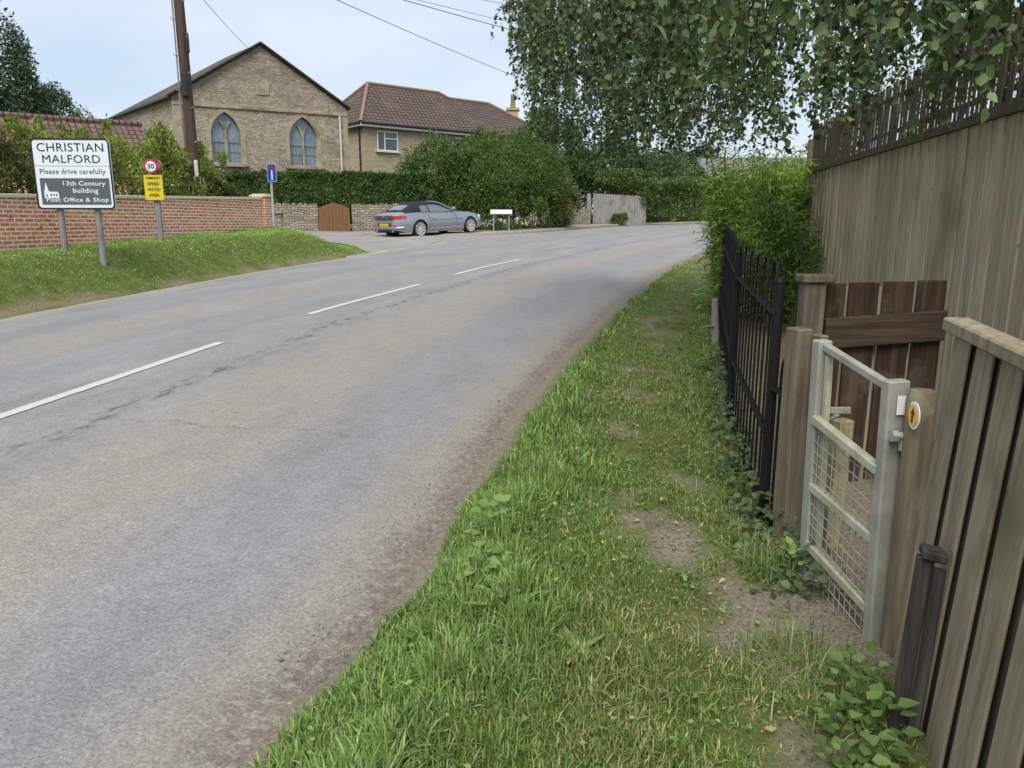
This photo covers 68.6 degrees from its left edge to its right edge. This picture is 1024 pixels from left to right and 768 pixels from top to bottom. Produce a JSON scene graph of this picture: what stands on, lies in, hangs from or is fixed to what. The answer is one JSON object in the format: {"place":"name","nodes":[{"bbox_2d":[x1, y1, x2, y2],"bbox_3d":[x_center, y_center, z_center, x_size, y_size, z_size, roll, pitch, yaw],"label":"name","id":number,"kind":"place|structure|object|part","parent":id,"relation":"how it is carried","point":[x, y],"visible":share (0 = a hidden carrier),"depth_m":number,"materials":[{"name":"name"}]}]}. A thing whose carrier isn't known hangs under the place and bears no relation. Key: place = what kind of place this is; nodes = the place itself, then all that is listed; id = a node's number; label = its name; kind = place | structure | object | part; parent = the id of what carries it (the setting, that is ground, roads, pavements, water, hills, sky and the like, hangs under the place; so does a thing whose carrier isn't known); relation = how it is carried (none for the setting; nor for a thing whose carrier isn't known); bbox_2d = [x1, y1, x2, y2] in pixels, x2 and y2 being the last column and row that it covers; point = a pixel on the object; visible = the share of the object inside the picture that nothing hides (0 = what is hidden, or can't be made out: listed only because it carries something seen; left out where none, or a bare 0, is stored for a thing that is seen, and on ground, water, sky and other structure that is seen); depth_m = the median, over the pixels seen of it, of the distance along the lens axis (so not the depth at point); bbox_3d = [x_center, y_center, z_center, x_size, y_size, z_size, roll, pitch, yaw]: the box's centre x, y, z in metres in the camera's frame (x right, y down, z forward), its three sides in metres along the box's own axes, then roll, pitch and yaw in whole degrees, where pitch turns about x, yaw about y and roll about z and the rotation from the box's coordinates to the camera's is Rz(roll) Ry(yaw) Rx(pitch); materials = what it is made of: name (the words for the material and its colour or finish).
{"place":"outdoors","nodes":[
{"label":"outdoors","id":0,"kind":"place"},
{"bbox_2d":[0,224,713,767],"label":"road","id":1,"kind":"structure","parent":0,"point":[210,500],"depth_m":4.57,"materials":[{"name":"grey asphalt"}]},
{"bbox_2d":[243,332,585,692],"bbox_3d":[-0.086,0.180,5.797,0.552,0.248,7.006,3,12,12],"label":"loose grit","id":2,"kind":"object","parent":1,"relation":"on","point":[342,653],"visible":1,"depth_m":3.46,"materials":[{"name":"grey gravel"}]},
{"bbox_2d":[0,218,934,767],"bbox_3d":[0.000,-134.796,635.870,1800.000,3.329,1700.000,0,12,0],"label":"ground","id":3,"kind":"structure","parent":0,"point":[424,566],"depth_m":3.56,"materials":[{"name":"green plant"}]},
{"bbox_2d":[0,130,35,193],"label":"shrub","id":4,"kind":"object","parent":3,"relation":"on","point":[11,156],"visible":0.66,"depth_m":13.84,"materials":[{"name":"green plant"}]},
{"bbox_2d":[0,7,53,114],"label":"dark tree","id":5,"kind":"object","parent":3,"relation":"on","point":[21,67],"visible":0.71,"depth_m":54.47,"materials":[{"name":"green plant"}]},
{"bbox_2d":[0,114,56,193],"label":"shrub","id":6,"kind":"object","parent":3,"relation":"on","point":[21,133],"visible":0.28,"depth_m":14.46,"materials":[{"name":"green plant"}]},
{"bbox_2d":[12,81,93,117],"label":"round tree","id":7,"kind":"object","parent":3,"relation":"on","point":[55,95],"visible":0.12,"depth_m":58.55,"materials":[{"name":"green plant"}]},
{"bbox_2d":[30,138,115,266],"bbox_3d":[-7.432,-3.046,12.882,1.285,2.222,0.145,-1,12,-3],"label":"village sign","id":8,"kind":"object","parent":3,"relation":"on","point":[73,173],"visible":0.99,"depth_m":12.72,"materials":[{"name":"white metal"}]},
{"bbox_2d":[0,111,147,194],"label":"outbuilding","id":9,"kind":"structure","parent":3,"relation":"on","point":[134,130],"depth_m":28.03,"materials":[{"name":"tile"}]},
{"bbox_2d":[53,120,122,183],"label":"shrub","id":10,"kind":"object","parent":3,"relation":"on","point":[114,152],"visible":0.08,"depth_m":16.60,"materials":[{"name":"green plant"}]},
{"bbox_2d":[73,113,160,195],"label":"shrub","id":11,"kind":"object","parent":3,"relation":"on","point":[118,142],"visible":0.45,"depth_m":17.56,"materials":[{"name":"green plant"}]},
{"bbox_2d":[0,193,272,251],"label":"brick wall","id":12,"kind":"structure","parent":3,"relation":"on","point":[26,221],"depth_m":16.06,"materials":[{"name":"brick"}]},
{"bbox_2d":[118,128,182,195],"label":"shrub","id":13,"kind":"object","parent":3,"relation":"on","point":[149,132],"visible":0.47,"depth_m":18.66,"materials":[{"name":"green plant"}]},
{"bbox_2d":[143,159,163,240],"bbox_3d":[-7.378,-3.762,15.607,0.370,1.763,0.193,0,12,0],"label":"speed limit sign","id":14,"kind":"object","parent":3,"relation":"on","point":[153,185],"visible":0.99,"depth_m":15.47,"materials":[{"name":"metal"}]},
{"bbox_2d":[140,119,209,195],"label":"shrub","id":15,"kind":"object","parent":3,"relation":"on","point":[163,141],"visible":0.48,"depth_m":19.25,"materials":[{"name":"green plant"}]},
{"bbox_2d":[170,0,201,195],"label":"telegraph pole","id":16,"kind":"object","parent":3,"relation":"on","point":[183,47],"visible":0.83,"depth_m":19.96,"materials":[{"name":"wood"}]},
{"bbox_2d":[205,2,245,45],"bbox_3d":[-11.252,-14.156,28.496,0.021,1.342,19.545,-2,12,-11],"label":"overhead cable","id":17,"kind":"object","parent":16,"relation":"attached to","point":[225,24],"visible":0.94,"depth_m":30.53,"materials":[{"name":"grey rubber"}]},
{"bbox_2d":[337,0,525,80],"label":"overhead cable","id":18,"kind":"object","parent":16,"relation":"attached to","point":[424,38],"visible":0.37,"depth_m":30.63,"materials":[{"name":"black rubber"}]},
{"bbox_2d":[404,0,527,34],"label":"overhead cable","id":19,"kind":"object","parent":16,"relation":"attached to","point":[454,14],"visible":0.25,"depth_m":27.18,"materials":[{"name":"black rubber"}]},
{"bbox_2d":[419,0,515,23],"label":"overhead cable","id":20,"kind":"object","parent":16,"relation":"attached to","point":[464,11],"visible":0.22,"depth_m":33.23,"materials":[{"name":"black rubber"}]},
{"bbox_2d":[0,225,385,311],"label":"bank grass","id":21,"kind":"structure","parent":3,"relation":"on","point":[121,243],"depth_m":15.35,"materials":[{"name":"green plant"}]},
{"bbox_2d":[170,139,228,196],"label":"shrub","id":22,"kind":"object","parent":3,"relation":"on","point":[204,164],"visible":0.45,"depth_m":21.11,"materials":[{"name":"green plant"}]},
{"bbox_2d":[205,176,243,196],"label":"shrub","id":23,"kind":"object","parent":3,"relation":"on","point":[229,191],"visible":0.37,"depth_m":21.87,"materials":[{"name":"green plant"}]},
{"bbox_2d":[108,41,351,224],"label":"chapel","id":24,"kind":"structure","parent":3,"relation":"on","point":[258,105],"depth_m":38.07,"materials":[{"name":"stone"}]},
{"bbox_2d":[206,108,248,166],"bbox_3d":[-14.249,-12.304,37.404,1.960,2.865,0.470,-7,14,-28],"label":"window","id":25,"kind":"structure","parent":24,"relation":"in","point":[221,132],"depth_m":37.52,"materials":[{"name":"stone"}]},
{"bbox_2d":[285,113,323,169],"bbox_3d":[-10.897,-12.687,39.196,1.960,2.865,0.470,-7,14,-28],"label":"window","id":26,"kind":"structure","parent":24,"relation":"in","point":[300,140],"depth_m":39.33,"materials":[{"name":"stone"}]},
{"bbox_2d":[266,164,276,225],"bbox_3d":[-7.741,-5.913,24.294,0.098,2.326,0.340,9,15,37],"label":"dead end sign","id":27,"kind":"object","parent":3,"relation":"on","point":[271,174],"visible":0.99,"depth_m":24.16,"materials":[{"name":"blue metal"}]},
{"bbox_2d":[177,168,437,223],"bbox_3d":[-9.186,-8.462,34.195,11.660,2.670,2.088,-1,12,-6],"label":"clipped hedge","id":28,"kind":"object","parent":3,"relation":"on","point":[385,190],"visible":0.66,"depth_m":33.54,"materials":[{"name":"green plant"}]},
{"bbox_2d":[318,203,349,230],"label":"wooden gate","id":29,"kind":"structure","parent":3,"relation":"on","point":[329,211],"depth_m":33.31,"materials":[{"name":"brown wood"}]},
{"bbox_2d":[271,203,398,230],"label":"stone wall","id":30,"kind":"structure","parent":3,"relation":"on","point":[300,216],"depth_m":33.34,"materials":[{"name":"beige stone"}]},
{"bbox_2d":[300,231,528,251],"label":"side lane","id":31,"kind":"structure","parent":3,"relation":"on","point":[388,242],"depth_m":27.86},
{"bbox_2d":[373,201,480,235],"bbox_3d":[-3.347,-6.788,30.722,2.155,1.380,4.940,11,19,40],"label":"parked car","id":32,"kind":"object","parent":31,"relation":"on","point":[418,218],"visible":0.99,"depth_m":29.51,"materials":[{"name":"grey paint"}]},
{"bbox_3d":[-3.062,-7.028,29.889,0.174,0.362,1.740,11,19,40],"label":"side window","id":33,"kind":"part","parent":32,"relation":"part of","materials":[{"name":"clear glass"}]},
{"bbox_2d":[476,218,490,230],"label":"flowering plant","id":34,"kind":"object","parent":31,"relation":"on","point":[484,223],"visible":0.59,"depth_m":32.66,"materials":[{"name":"green plant"}]},
{"bbox_2d":[393,128,505,226],"bbox_3d":[-3.079,-9.784,36.335,5.675,4.993,4.163,0,12,0],"label":"bush","id":35,"kind":"object","parent":3,"relation":"on","point":[447,186],"visible":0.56,"depth_m":35.37,"materials":[{"name":"green plant"}]},
{"bbox_2d":[343,81,559,217],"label":"house","id":36,"kind":"structure","parent":3,"relation":"on","point":[387,123],"depth_m":50.23,"materials":[{"name":"stone"}]},
{"bbox_2d":[375,130,400,152],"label":"window","id":37,"kind":"structure","parent":36,"relation":"in","point":[387,142],"depth_m":48.88,"materials":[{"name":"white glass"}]},
{"bbox_2d":[506,94,519,116],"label":"chimney stack","id":38,"kind":"object","parent":36,"relation":"on","point":[512,109],"visible":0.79,"depth_m":62.22,"materials":[{"name":"brick"}]},
{"bbox_2d":[460,540,511,579],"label":"broadleaf weed","id":39,"kind":"object","parent":3,"relation":"on","point":[493,550],"visible":0.76,"depth_m":3.09,"materials":[{"name":"green plant"}]},
{"bbox_2d":[453,124,524,214],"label":"garden tree","id":40,"kind":"object","parent":3,"relation":"on","point":[478,133],"visible":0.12,"depth_m":44.81,"materials":[{"name":"green plant"}]},
{"bbox_2d":[464,493,524,535],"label":"broadleaf weed","id":41,"kind":"object","parent":3,"relation":"on","point":[483,503],"visible":0.62,"depth_m":3.59,"materials":[{"name":"green plant"}]},
{"bbox_2d":[488,217,507,230],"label":"flowering plant","id":42,"kind":"object","parent":3,"relation":"on","point":[499,224],"visible":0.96,"depth_m":33.01,"materials":[{"name":"green plant"}]},
{"bbox_2d":[490,209,511,230],"bbox_3d":[-0.465,-6.965,32.610,0.970,1.195,0.130,0,12,0],"label":"street nameplate","id":43,"kind":"object","parent":3,"relation":"on","point":[501,211],"visible":0.89,"depth_m":32.45,"materials":[{"name":"white paint"}]},
{"bbox_2d":[462,573,551,609],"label":"broadleaf weed","id":44,"kind":"object","parent":3,"relation":"on","point":[536,593],"visible":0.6,"depth_m":2.84,"materials":[{"name":"green plant"}]},
{"bbox_2d":[501,218,520,229],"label":"flowering plant","id":45,"kind":"object","parent":3,"relation":"on","point":[515,222],"visible":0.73,"depth_m":33.65,"materials":[{"name":"green plant"}]},
{"bbox_2d":[449,124,578,229],"bbox_3d":[0.048,-9.828,35.890,6.235,5.259,4.332,0,12,0],"label":"bush","id":46,"kind":"object","parent":3,"relation":"on","point":[539,173],"visible":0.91,"depth_m":35.02,"materials":[{"name":"green plant"}]},
{"bbox_2d":[513,216,530,229],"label":"flowering plant","id":47,"kind":"object","parent":3,"relation":"on","point":[524,222],"visible":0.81,"depth_m":34.10,"materials":[{"name":"green plant"}]},
{"bbox_2d":[521,215,538,228],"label":"flowering plant","id":48,"kind":"object","parent":3,"relation":"on","point":[532,221],"visible":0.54,"depth_m":34.64,"materials":[{"name":"green plant"}]},
{"bbox_2d":[528,216,547,227],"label":"flowering plant","id":49,"kind":"object","parent":3,"relation":"on","point":[543,222],"visible":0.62,"depth_m":35.37,"materials":[{"name":"green plant"}]},
{"bbox_2d":[540,216,554,227],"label":"flowering plant","id":50,"kind":"object","parent":3,"relation":"on","point":[548,221],"visible":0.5,"depth_m":35.94,"materials":[{"name":"green plant"}]},
{"bbox_2d":[533,410,564,436],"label":"long leaf weed","id":51,"kind":"object","parent":3,"relation":"on","point":[554,419],"visible":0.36,"depth_m":5.10,"materials":[{"name":"green plant"}]},
{"bbox_2d":[551,217,559,226],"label":"flowering plant","id":52,"kind":"object","parent":3,"relation":"on","point":[555,222],"visible":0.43,"depth_m":36.46,"materials":[{"name":"green plant"}]},
{"bbox_2d":[512,99,606,215],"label":"garden tree","id":53,"kind":"object","parent":3,"relation":"on","point":[581,178],"visible":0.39,"depth_m":42.65,"materials":[{"name":"green plant"}]},
{"bbox_2d":[534,378,593,406],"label":"long leaf weed","id":54,"kind":"object","parent":3,"relation":"on","point":[582,395],"visible":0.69,"depth_m":5.69,"materials":[{"name":"green plant"}]},
{"bbox_2d":[547,165,582,227],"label":"dull bush","id":55,"kind":"object","parent":3,"relation":"on","point":[564,209],"visible":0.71,"depth_m":35.90,"materials":[{"name":"green plant"}]},
{"bbox_2d":[431,221,707,234],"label":"footpath","id":56,"kind":"structure","parent":3,"relation":"on","point":[513,230],"depth_m":33.25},
{"bbox_2d":[555,208,588,224],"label":"broken stone wall","id":57,"kind":"structure","parent":3,"relation":"on","point":[581,217],"depth_m":39.32,"materials":[{"name":"beige stone"}]},
{"bbox_2d":[439,222,706,235],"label":"kerb","id":58,"kind":"structure","parent":3,"relation":"on","point":[542,230],"depth_m":35.26,"materials":[{"name":"concrete"}]},
{"bbox_2d":[563,624,606,664],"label":"broadleaf weed","id":59,"kind":"object","parent":3,"relation":"on","point":[574,645],"visible":0.58,"depth_m":2.64,"materials":[{"name":"green plant"}]},
{"bbox_2d":[587,194,590,223],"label":"gate post","id":60,"kind":"object","parent":3,"relation":"on","point":[589,201],"visible":0.48,"depth_m":40.07,"materials":[{"name":"grey wood"}]},
{"bbox_2d":[245,254,933,767],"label":"verge grass","id":61,"kind":"structure","parent":3,"relation":"on","point":[433,670],"depth_m":2.69,"materials":[{"name":"green plant"}]},
{"bbox_2d":[455,175,732,219],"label":"field hedge","id":62,"kind":"object","parent":3,"relation":"on","point":[582,206],"visible":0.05,"depth_m":51.43,"materials":[{"name":"green plant"}]},
{"bbox_2d":[305,328,907,767],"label":"clover","id":63,"kind":"object","parent":3,"relation":"on","point":[713,722],"visible":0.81,"depth_m":3.17,"materials":[{"name":"green plant"}]},
{"bbox_2d":[504,216,709,228],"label":"dry verge grass","id":64,"kind":"structure","parent":3,"relation":"on","point":[591,220],"depth_m":44.35,"materials":[{"name":"plant"}]},
{"bbox_2d":[592,193,646,224],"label":"board fence","id":65,"kind":"object","parent":3,"relation":"on","point":[606,207],"visible":0.65,"depth_m":41.10,"materials":[{"name":"grey wood"}]},
{"bbox_2d":[610,211,629,224],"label":"roadside weed","id":66,"kind":"object","parent":3,"relation":"on","point":[624,216],"visible":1,"depth_m":40.81,"materials":[{"name":"green plant"}]},
{"bbox_2d":[590,166,663,216],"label":"ivy bush","id":67,"kind":"object","parent":3,"relation":"on","point":[619,178],"visible":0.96,"depth_m":41.58,"materials":[{"name":"green plant"}]},
{"bbox_2d":[361,336,907,767],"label":"dead stems","id":68,"kind":"object","parent":3,"relation":"on","point":[645,580],"visible":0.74,"depth_m":2.87,"materials":[{"name":"beige plant"}]},
{"bbox_2d":[578,131,696,214],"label":"garden tree","id":69,"kind":"object","parent":3,"relation":"on","point":[644,161],"visible":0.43,"depth_m":47.28,"materials":[{"name":"green plant"}]},
{"bbox_2d":[619,175,727,222],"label":"ivy hedge","id":70,"kind":"object","parent":3,"relation":"on","point":[681,184],"visible":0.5,"depth_m":44.17,"materials":[{"name":"green plant"}]},
{"bbox_2d":[654,149,709,216],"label":"garden tree","id":71,"kind":"object","parent":3,"relation":"on","point":[700,170],"visible":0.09,"depth_m":52.79,"materials":[{"name":"green plant"}]},
{"bbox_2d":[651,141,720,215],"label":"conifer","id":72,"kind":"object","parent":3,"relation":"on","point":[683,152],"visible":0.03,"depth_m":79.39,"materials":[{"name":"green plant"}]},
{"bbox_2d":[685,550,729,577],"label":"tall grass tuft","id":73,"kind":"object","parent":3,"relation":"on","point":[708,565],"visible":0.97,"depth_m":3.29,"materials":[{"name":"green plant"}]},
{"bbox_2d":[700,299,718,344],"bbox_3d":[2.148,-0.558,8.110,0.112,0.709,0.366,9,15,35],"label":"broken post","id":74,"kind":"object","parent":3,"relation":"on","point":[714,326],"visible":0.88,"depth_m":8.18,"materials":[{"name":"grey wood"}]},
{"bbox_2d":[602,474,867,710],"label":"stones","id":75,"kind":"object","parent":3,"relation":"on","point":[838,618],"visible":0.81,"depth_m":3.00,"materials":[{"name":"grey stone"}]},
{"bbox_2d":[551,360,927,767],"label":"leaf litter","id":76,"kind":"object","parent":3,"relation":"on","point":[706,665],"visible":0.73,"depth_m":2.93,"materials":[{"name":"brown plant"}]},
{"bbox_2d":[695,157,806,216],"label":"house","id":77,"kind":"structure","parent":3,"relation":"on","point":[703,161],"depth_m":77.69,"materials":[{"name":"stone"}]},
{"bbox_2d":[718,222,785,526],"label":"iron railings","id":78,"kind":"object","parent":3,"relation":"on","point":[731,291],"visible":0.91,"depth_m":4.34,"materials":[{"name":"black metal"}]},
{"bbox_2d":[490,0,1023,176],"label":"birch tree","id":79,"kind":"object","parent":3,"relation":"on","point":[716,26],"visible":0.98,"depth_m":5.32,"materials":[{"name":"green plant"}]},
{"bbox_2d":[689,135,839,320],"bbox_3d":[3.554,-2.068,10.091,2.275,2.462,2.961,0,12,0],"label":"bamboo","id":80,"kind":"object","parent":3,"relation":"on","point":[727,202],"visible":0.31,"depth_m":9.73,"materials":[{"name":"green plant"}]},
{"bbox_2d":[718,525,810,586],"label":"tall grass tuft","id":81,"kind":"object","parent":3,"relation":"on","point":[758,553],"visible":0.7,"depth_m":3.26,"materials":[{"name":"green plant"}]},
{"bbox_2d":[709,182,825,333],"bbox_3d":[3.053,-1.336,8.671,1.385,1.914,1.534,8,14,32],"label":"dark shrub","id":82,"kind":"object","parent":3,"relation":"on","point":[780,217],"visible":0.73,"depth_m":8.54,"materials":[{"name":"green plant"}]},
{"bbox_2d":[764,726,773,731],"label":"fallen leaf","id":83,"kind":"object","parent":3,"relation":"on","point":[770,728],"visible":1,"depth_m":2.27,"materials":[{"name":"beige plant"}]},
{"bbox_2d":[686,343,853,601],"bbox_3d":[1.511,0.218,5.230,0.581,0.380,4.712,2,12,10],"label":"ivy","id":84,"kind":"object","parent":3,"relation":"on","point":[814,568],"visible":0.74,"depth_m":3.76,"materials":[{"name":"green plant"}]},
{"bbox_2d":[777,536,810,583],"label":"herb","id":85,"kind":"object","parent":3,"relation":"on","point":[789,543],"visible":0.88,"depth_m":3.16,"materials":[{"name":"green plant"}]},
{"bbox_2d":[772,327,828,544],"bbox_3d":[1.282,0.402,3.381,0.118,1.310,0.163,-3,13,-16],"label":"timber post","id":86,"kind":"object","parent":3,"relation":"on","point":[793,425],"visible":0.52,"depth_m":3.33,"materials":[{"name":"wood"}]},
{"bbox_2d":[734,138,877,195],"bbox_3d":[5.058,-2.706,12.471,2.953,2.817,2.768,0,12,0],"label":"field shrub","id":87,"kind":"object","parent":3,"relation":"on","point":[806,147],"visible":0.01,"depth_m":12.09,"materials":[{"name":"green plant"}]},
{"bbox_2d":[722,609,895,736],"bbox_3d":[0.967,0.980,2.538,0.587,0.296,0.574,10,16,40],"label":"tall grass tuft","id":88,"kind":"object","parent":3,"relation":"on","point":[801,659],"visible":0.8,"depth_m":2.54,"materials":[{"name":"green plant"}]},
{"bbox_2d":[822,417,853,548],"bbox_3d":[1.490,0.552,3.493,0.098,0.800,0.081,-3,13,-15],"label":"lichen post","id":89,"kind":"object","parent":3,"relation":"on","point":[844,426],"visible":0.36,"depth_m":3.44,"materials":[{"name":"wood"}]},
{"bbox_2d":[811,733,899,767],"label":"bindweed","id":90,"kind":"object","parent":3,"relation":"on","point":[863,751],"visible":0.98,"depth_m":2.08,"materials":[{"name":"green plant"}]},
{"bbox_2d":[814,641,897,724],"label":"bindweed","id":91,"kind":"object","parent":3,"relation":"on","point":[856,655],"visible":0.84,"depth_m":2.38,"materials":[{"name":"green plant"}]},
{"bbox_2d":[798,667,923,766],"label":"bindweed","id":92,"kind":"object","parent":3,"relation":"on","point":[868,722],"visible":0.95,"depth_m":2.19,"materials":[{"name":"green plant"}]},
{"bbox_2d":[795,274,947,481],"bbox_3d":[1.951,0.108,4.195,0.851,1.435,0.157,-1,12,-7],"label":"brown panel","id":93,"kind":"object","parent":3,"relation":"on","point":[851,321],"visible":0.57,"depth_m":4.09,"materials":[{"name":"brown wood"}]},
{"bbox_2d":[880,388,936,656],"bbox_3d":[1.370,0.612,2.616,0.104,1.210,0.100,0,12,0],"label":"round gate post","id":94,"kind":"object","parent":3,"relation":"on","point":[915,460],"visible":0.74,"depth_m":2.54,"materials":[{"name":"brown wood"}]},
{"bbox_2d":[798,339,909,642],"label":"metal gate","id":95,"kind":"structure","parent":94,"relation":"attached to","point":[883,467],"depth_m":2.80,"materials":[{"name":"metal"}]},
{"bbox_2d":[908,401,919,428],"bbox_3d":[1.316,0.103,2.462,0.008,0.092,0.092,1,12,7],"label":"waymark disc","id":96,"kind":"object","parent":94,"relation":"attached to","point":[914,415],"visible":1,"depth_m":2.45,"materials":[{"name":"white paint"}]},
{"bbox_2d":[795,10,1023,438],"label":"tall fence","id":97,"kind":"object","parent":3,"relation":"on","point":[943,202],"visible":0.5,"depth_m":5.14,"materials":[{"name":"brown wood"}]},
{"bbox_2d":[888,543,947,737],"bbox_3d":[1.198,0.929,2.270,0.117,0.936,0.068,4,13,18],"label":"black post","id":98,"kind":"object","parent":3,"relation":"on","point":[927,557],"visible":0.94,"depth_m":2.21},
{"bbox_2d":[893,317,1023,767],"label":"fence","id":99,"kind":"object","parent":3,"relation":"on","point":[971,524],"visible":0.76,"depth_m":2.00,"materials":[{"name":"brown wood"}]},
{"bbox_2d":[0,0,1022,215],"label":"sky","id":100,"kind":"structure","parent":0,"point":[112,56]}
]}

